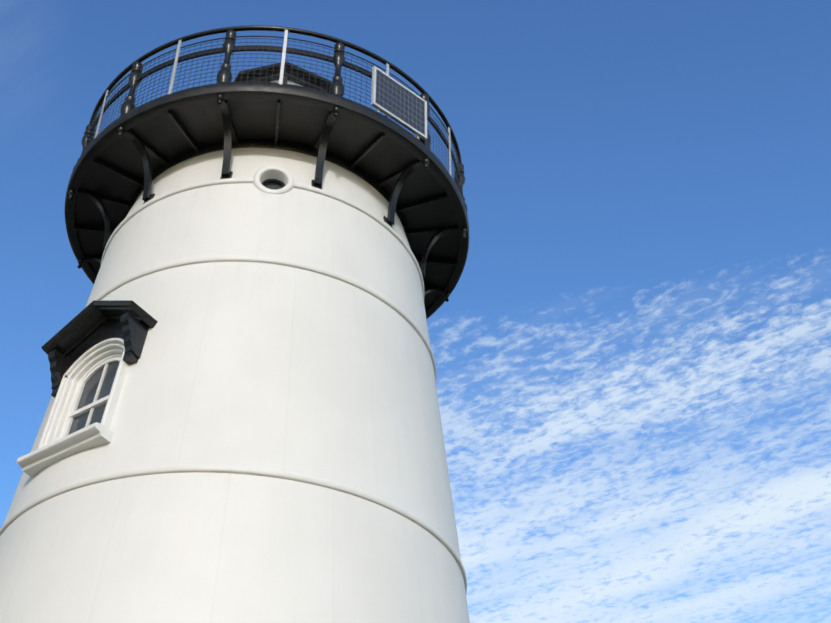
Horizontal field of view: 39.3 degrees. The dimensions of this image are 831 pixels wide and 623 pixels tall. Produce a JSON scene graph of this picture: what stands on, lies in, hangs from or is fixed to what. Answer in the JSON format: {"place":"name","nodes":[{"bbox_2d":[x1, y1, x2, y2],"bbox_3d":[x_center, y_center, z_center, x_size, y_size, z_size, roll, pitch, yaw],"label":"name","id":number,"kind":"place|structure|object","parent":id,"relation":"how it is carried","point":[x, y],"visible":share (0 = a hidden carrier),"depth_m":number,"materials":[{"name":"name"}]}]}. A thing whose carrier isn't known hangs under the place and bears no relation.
{"place":"outdoors","nodes":[
{"label":"outdoors","id":0,"kind":"place"},
{"bbox_2d":[0,0,830,622],"label":"sky","id":1,"kind":"structure","parent":0,"point":[630,346],"materials":[{"name":"blue"}]},
{"bbox_3d":[-1.616,7.193,6.508,5.926,0.458,5.926,7,-39,-8],"label":"foundation stone","id":2,"kind":"object","parent":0,"visible":0},
{"bbox_2d":[0,148,469,622],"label":"lighthouse tower","id":3,"kind":"structure","parent":2,"relation":"on","point":[273,451],"depth_m":9.27,"materials":[{"name":"white paint"}]},
{"bbox_2d":[17,300,157,477],"bbox_3d":[-2.751,0.575,9.754,1.128,1.554,0.392,-24,-51,27],"label":"window","id":4,"kind":"structure","parent":3,"relation":"attached to","point":[93,349],"depth_m":9.85,"materials":[{"name":"white paint"}]},
{"bbox_2d":[64,82,468,318],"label":"gallery deck","id":5,"kind":"structure","parent":3,"relation":"attached to","point":[379,153],"depth_m":11.78,"materials":[{"name":"black metal"}]},
{"bbox_2d":[73,30,466,210],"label":"baluster posts","id":6,"kind":"object","parent":5,"relation":"on","point":[224,75],"visible":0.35,"depth_m":11.73,"materials":[{"name":"black metal"}]},
{"bbox_2d":[68,94,466,301],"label":"support brackets","id":7,"kind":"object","parent":3,"relation":"attached to","point":[316,182],"visible":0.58,"depth_m":11.61,"materials":[{"name":"black metal"}]},
{"bbox_2d":[253,165,293,193],"bbox_3d":[-1.380,-1.169,11.229,0.402,0.402,0.330,7,-39,-8],"label":"porthole","id":8,"kind":"object","parent":3,"relation":"attached to","point":[272,179],"visible":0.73,"depth_m":11.19,"materials":[{"name":"white paint"}]},
{"bbox_2d":[88,25,461,180],"bbox_3d":[-1.616,-1.198,13.222,4.322,0.955,4.322,7,-39,-8],"label":"gallery railing","id":9,"kind":"object","parent":3,"relation":"on","point":[284,49],"visible":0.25,"depth_m":11.91,"materials":[{"name":"black metal"}]},
{"bbox_2d":[83,37,460,192],"bbox_3d":[-1.616,-1.145,13.179,4.292,0.762,4.292,7,-39,-8],"label":"wire mesh","id":10,"kind":"object","parent":9,"relation":"on","point":[456,162],"visible":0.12,"depth_m":11.72,"materials":[{"name":"grey metal"}]},
{"bbox_2d":[371,66,426,139],"bbox_3d":[-0.167,-2.121,11.873,0.720,0.630,0.054,29,-47,-31],"label":"solar panel","id":11,"kind":"object","parent":9,"relation":"on","point":[397,102],"visible":0.92,"depth_m":11.84,"materials":[{"name":"black"}]},
{"bbox_2d":[233,61,331,91],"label":"lantern roof","id":12,"kind":"structure","parent":3,"relation":"on","point":[264,70],"depth_m":13.68,"materials":[{"name":"black paint"}]}
]}

